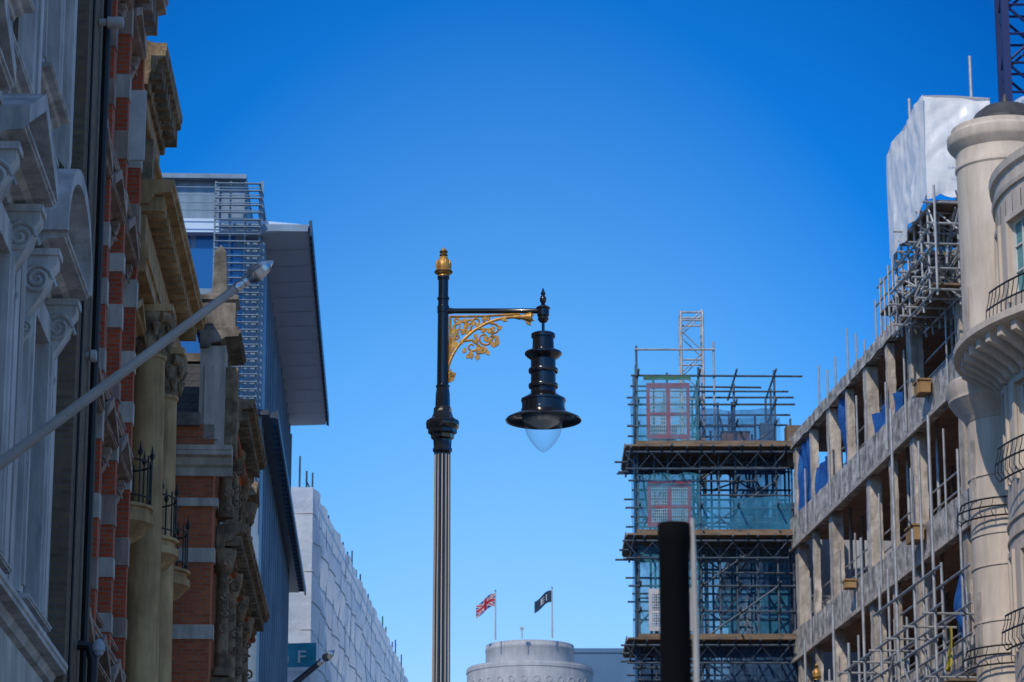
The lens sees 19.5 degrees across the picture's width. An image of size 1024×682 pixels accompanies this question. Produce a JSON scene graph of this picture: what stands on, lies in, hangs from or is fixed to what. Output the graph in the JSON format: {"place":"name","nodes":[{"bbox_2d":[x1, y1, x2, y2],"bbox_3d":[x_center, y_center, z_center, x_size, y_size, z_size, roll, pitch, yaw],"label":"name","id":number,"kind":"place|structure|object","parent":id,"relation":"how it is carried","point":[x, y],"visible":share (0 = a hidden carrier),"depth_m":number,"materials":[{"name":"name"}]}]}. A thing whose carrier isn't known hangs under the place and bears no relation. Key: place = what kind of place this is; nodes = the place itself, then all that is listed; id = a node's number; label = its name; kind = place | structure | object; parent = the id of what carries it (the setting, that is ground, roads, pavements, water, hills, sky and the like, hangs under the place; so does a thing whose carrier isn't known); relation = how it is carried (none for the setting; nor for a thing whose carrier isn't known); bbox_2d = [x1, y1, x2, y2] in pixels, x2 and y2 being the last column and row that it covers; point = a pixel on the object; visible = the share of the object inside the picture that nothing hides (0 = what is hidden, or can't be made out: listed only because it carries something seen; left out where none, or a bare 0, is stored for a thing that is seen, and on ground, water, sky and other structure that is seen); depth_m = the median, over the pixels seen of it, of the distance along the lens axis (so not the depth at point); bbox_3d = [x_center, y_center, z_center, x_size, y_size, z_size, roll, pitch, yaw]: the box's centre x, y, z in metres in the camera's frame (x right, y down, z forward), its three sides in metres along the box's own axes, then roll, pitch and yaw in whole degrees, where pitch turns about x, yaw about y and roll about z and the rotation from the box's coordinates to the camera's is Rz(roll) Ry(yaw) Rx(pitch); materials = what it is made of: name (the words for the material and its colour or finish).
{"place":"outdoors","nodes":[
{"label":"outdoors","id":0,"kind":"place"},
{"bbox_2d":[466,639,593,681],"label":"round tower","id":1,"kind":"structure","parent":0,"point":[529,660],"depth_m":253.80,"materials":[{"name":"grey stone"}]},
{"bbox_2d":[476,590,495,639],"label":"flag pole","id":2,"kind":"object","parent":1,"relation":"on","point":[485,604],"visible":1,"depth_m":254.71,"materials":[{"name":"fabric"}]},
{"bbox_2d":[520,627,523,638],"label":"roof camera","id":3,"kind":"object","parent":1,"relation":"on","point":[521,628],"visible":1,"depth_m":253.09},
{"bbox_2d":[534,587,552,637],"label":"flag pole","id":4,"kind":"object","parent":1,"relation":"on","point":[543,600],"visible":1,"depth_m":254.77,"materials":[{"name":"fabric"}]},
{"bbox_2d":[147,0,1023,681],"label":"sky","id":5,"kind":"structure","parent":0,"point":[638,164],"materials":[{"name":"blue"}]},
{"bbox_2d":[574,648,654,681],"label":"slab block","id":6,"kind":"structure","parent":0,"point":[606,664],"depth_m":269.50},
{"bbox_2d":[650,427,676,440],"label":"site box","id":7,"kind":"object","parent":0,"point":[651,430],"visible":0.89,"depth_m":106.81,"materials":[{"name":"metal"}]},
{"bbox_2d":[719,431,749,440],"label":"site box","id":8,"kind":"object","parent":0,"point":[731,434],"visible":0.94,"depth_m":106.80,"materials":[{"name":"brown wood"}]},
{"bbox_2d":[1014,96,1023,102],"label":"plastic sheet","id":9,"kind":"object","parent":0,"point":[1021,99],"visible":0.06,"depth_m":84.47,"materials":[{"name":"white plastic"}]},
{"bbox_3d":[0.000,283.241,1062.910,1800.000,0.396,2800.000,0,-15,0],"label":"ground","id":10,"kind":"structure","parent":0,"visible":0},
{"bbox_2d":[0,0,111,681],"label":"stucco building","id":11,"kind":"structure","parent":10,"relation":"on","point":[54,70],"depth_m":37.19,"materials":[{"name":"stone"}]},
{"bbox_2d":[57,158,85,173],"bbox_3d":[-5.598,-2.139,37.705,0.326,0.438,0.414,-9,-17,31],"label":"weed tuft","id":12,"kind":"object","parent":11,"relation":"on","point":[61,166],"visible":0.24,"depth_m":37.63,"materials":[{"name":"green plant"}]},
{"bbox_2d":[77,639,104,681],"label":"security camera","id":13,"kind":"object","parent":11,"relation":"attached to","point":[95,649],"visible":1,"depth_m":39.40,"materials":[{"name":"black metal"}]},
{"bbox_2d":[86,350,96,361],"bbox_3d":[-5.778,0.201,40.599,0.266,0.190,0.202,0,-15,0],"label":"wall spotlight","id":14,"kind":"object","parent":11,"relation":"attached to","point":[91,355],"depth_m":40.55,"materials":[{"name":"paint"}]},
{"bbox_2d":[99,16,123,28],"bbox_3d":[-5.642,-4.465,41.834,0.406,0.190,0.202,0,-15,0],"label":"wall spotlight","id":15,"kind":"object","parent":11,"relation":"attached to","point":[112,22],"depth_m":41.79,"materials":[{"name":"paint"}]},
{"bbox_2d":[0,260,272,470],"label":"wall flagpole","id":16,"kind":"object","parent":11,"relation":"attached to","point":[258,272],"depth_m":30.41,"materials":[{"name":"metal"}]},
{"bbox_2d":[88,0,168,681],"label":"red brick building","id":17,"kind":"structure","parent":10,"relation":"on","point":[125,152],"depth_m":46.76,"materials":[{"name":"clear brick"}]},
{"bbox_2d":[124,40,205,681],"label":"honey stone building","id":18,"kind":"structure","parent":10,"relation":"on","point":[169,300],"depth_m":51.45,"materials":[{"name":"beige stone"}]},
{"bbox_2d":[171,245,269,681],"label":"gabled brick building","id":19,"kind":"structure","parent":10,"relation":"on","point":[221,615],"depth_m":58.78,"materials":[{"name":"brick"}]},
{"bbox_2d":[292,650,334,681],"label":"wall flagpole","id":20,"kind":"object","parent":19,"relation":"attached to","point":[327,655],"depth_m":64.30,"materials":[{"name":"metal"}]},
{"bbox_2d":[162,173,328,681],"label":"modern office building","id":21,"kind":"structure","parent":10,"relation":"on","point":[282,378],"depth_m":77.59,"materials":[{"name":"blue glass"}]},
{"bbox_2d":[196,236,234,248],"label":"plant room window","id":22,"kind":"structure","parent":21,"relation":"in","point":[202,242],"depth_m":75.32,"materials":[{"name":"blue glass"}]},
{"bbox_2d":[287,456,407,681],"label":"sheeted building","id":23,"kind":"structure","parent":10,"relation":"on","point":[334,609],"depth_m":106.98,"materials":[{"name":"plastic"}]},
{"bbox_2d":[715,487,905,681],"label":"pale street building","id":24,"kind":"structure","parent":10,"relation":"on","point":[826,589],"depth_m":109.51,"materials":[{"name":"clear glass"}]},
{"bbox_2d":[784,246,976,681],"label":"concrete frame building","id":25,"kind":"structure","parent":10,"relation":"on","point":[851,500],"depth_m":93.44,"materials":[{"name":"concrete"}]},
{"bbox_2d":[798,438,810,511],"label":"tarpaulin","id":26,"kind":"object","parent":25,"relation":"hanging from","point":[804,458],"visible":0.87,"depth_m":104.11,"materials":[{"name":"blue plastic"}]},
{"bbox_2d":[817,365,820,403],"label":"edge post","id":27,"kind":"object","parent":25,"relation":"on","point":[819,401],"visible":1,"depth_m":101.98,"materials":[{"name":"grey metal"}]},
{"bbox_2d":[814,456,827,493],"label":"tarpaulin","id":28,"kind":"object","parent":25,"relation":"hanging from","point":[821,478],"visible":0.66,"depth_m":101.35,"materials":[{"name":"blue plastic"}]},
{"bbox_2d":[826,370,828,395],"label":"edge post","id":29,"kind":"object","parent":25,"relation":"on","point":[827,379],"visible":0.65,"depth_m":101.81,"materials":[{"name":"grey metal"}]},
{"bbox_2d":[834,356,836,385],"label":"edge post","id":30,"kind":"object","parent":25,"relation":"on","point":[835,372],"visible":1,"depth_m":99.37,"materials":[{"name":"grey metal"}]},
{"bbox_2d":[838,398,855,463],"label":"tarpaulin","id":31,"kind":"object","parent":25,"relation":"on","point":[841,416],"visible":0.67,"depth_m":98.20,"materials":[{"name":"blue plastic"}]},
{"bbox_2d":[846,328,848,371],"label":"edge post","id":32,"kind":"object","parent":25,"relation":"on","point":[847,351],"visible":0.65,"depth_m":98.77,"materials":[{"name":"grey metal"}]},
{"bbox_2d":[842,579,856,589],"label":"plywood box","id":33,"kind":"object","parent":25,"relation":"attached to","point":[849,584],"visible":1,"depth_m":94.26,"materials":[{"name":"beige wood"}]},
{"bbox_2d":[854,332,856,361],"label":"edge post","id":34,"kind":"object","parent":25,"relation":"on","point":[855,333],"visible":0.65,"depth_m":98.63,"materials":[{"name":"grey metal"}]},
{"bbox_2d":[863,339,865,353],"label":"edge post","id":35,"kind":"object","parent":25,"relation":"on","point":[864,350],"visible":0.5,"depth_m":96.23,"materials":[{"name":"grey metal"}]},
{"bbox_2d":[874,300,876,339],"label":"edge post","id":36,"kind":"object","parent":25,"relation":"on","point":[875,312],"visible":0.65,"depth_m":95.81,"materials":[{"name":"grey metal"}]},
{"bbox_2d":[879,278,882,330],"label":"edge post","id":37,"kind":"object","parent":25,"relation":"on","point":[880,280],"visible":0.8,"depth_m":92.93,"materials":[{"name":"grey metal"}]},
{"bbox_2d":[872,390,904,433],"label":"tarpaulin","id":38,"kind":"object","parent":25,"relation":"on","point":[879,420],"visible":0.4,"depth_m":92.67,"materials":[{"name":"blue plastic"}]},
{"bbox_2d":[904,523,924,544],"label":"plywood box","id":39,"kind":"object","parent":25,"relation":"attached to","point":[915,527],"visible":0.76,"depth_m":85.64,"materials":[{"name":"beige wood"}]},
{"bbox_2d":[875,185,961,337],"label":"roof scaffold","id":40,"kind":"object","parent":25,"relation":"on","point":[935,224],"visible":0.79,"depth_m":84.11,"materials":[{"name":"grey metal"}]},
{"bbox_2d":[886,95,989,257],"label":"wrapped enclosure","id":41,"kind":"object","parent":40,"relation":"on","point":[919,158],"visible":0.74,"depth_m":83.63,"materials":[{"name":"white plastic"}]},
{"bbox_2d":[908,98,912,223],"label":"roof mast","id":42,"kind":"object","parent":41,"relation":"on","point":[909,106],"visible":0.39,"depth_m":87.11,"materials":[{"name":"grey metal"}]},
{"bbox_2d":[968,56,972,96],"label":"roof mast","id":43,"kind":"object","parent":41,"relation":"on","point":[970,76],"visible":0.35,"depth_m":85.77,"materials":[{"name":"grey metal"}]},
{"bbox_2d":[912,378,931,397],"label":"plywood box","id":44,"kind":"object","parent":25,"relation":"attached to","point":[922,387],"visible":1,"depth_m":85.27,"materials":[{"name":"beige wood"}]},
{"bbox_2d":[953,562,966,637],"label":"tarpaulin","id":45,"kind":"object","parent":25,"relation":"attached to","point":[957,604],"visible":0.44,"depth_m":82.21,"materials":[{"name":"blue plastic"}]},
{"bbox_2d":[946,93,1023,681],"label":"cream corner building","id":46,"kind":"structure","parent":10,"relation":"on","point":[985,390],"depth_m":74.09,"materials":[{"name":"beige stone"}]},
{"bbox_2d":[1013,215,1023,291],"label":"window","id":47,"kind":"structure","parent":46,"relation":"in","point":[1018,225],"depth_m":71.64,"materials":[{"name":"white glass"}]},
{"bbox_2d":[1020,381,1023,451],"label":"window","id":48,"kind":"structure","parent":46,"relation":"in","point":[1022,384],"depth_m":70.83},
{"bbox_2d":[994,0,1023,101],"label":"crane mast","id":49,"kind":"object","parent":10,"relation":"on","point":[1003,26],"visible":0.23,"depth_m":106.45,"materials":[{"name":"blue metal"}]},
{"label":"pavement","id":50,"kind":"structure","parent":0,"visible":0},
{"bbox_2d":[678,309,708,664],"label":"hoist mast","id":51,"kind":"object","parent":50,"relation":"on","point":[700,318],"visible":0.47,"depth_m":109.23,"materials":[{"name":"grey metal"}]},
{"bbox_2d":[614,342,801,681],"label":"scaffold tower","id":52,"kind":"structure","parent":50,"relation":"on","point":[745,462],"depth_m":106.34,"materials":[{"name":"grey metal"}]},
{"bbox_2d":[803,408,976,681],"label":"pavement scaffold","id":53,"kind":"object","parent":50,"relation":"on","point":[925,639],"visible":0.93,"depth_m":83.36,"materials":[{"name":"grey metal"}]},
{"bbox_2d":[946,626,952,671],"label":"tarpaulin","id":54,"kind":"object","parent":53,"relation":"hanging from","point":[949,664],"visible":1,"depth_m":80.06,"materials":[{"name":"yellow plastic"}]},
{"label":"road","id":55,"kind":"structure","parent":0,"visible":0},
{"bbox_2d":[426,247,581,681],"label":"street lamp","id":56,"kind":"object","parent":55,"relation":"on","point":[543,405],"visible":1,"depth_m":30.78,"materials":[{"name":"black metal"}]},
{"bbox_2d":[657,521,690,681],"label":"signal pole","id":57,"kind":"object","parent":55,"relation":"on","point":[674,603],"visible":1,"depth_m":9.06,"materials":[{"name":"black metal"}]},
{"bbox_2d":[690,518,699,681],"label":"thin rod","id":58,"kind":"object","parent":55,"relation":"on","point":[695,627],"visible":1,"depth_m":9.09,"materials":[{"name":"grey metal"}]},
{"bbox_2d":[812,663,821,681],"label":"street lamp","id":59,"kind":"object","parent":55,"relation":"on","point":[816,675],"visible":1,"depth_m":56.41,"materials":[{"name":"gold paint"}]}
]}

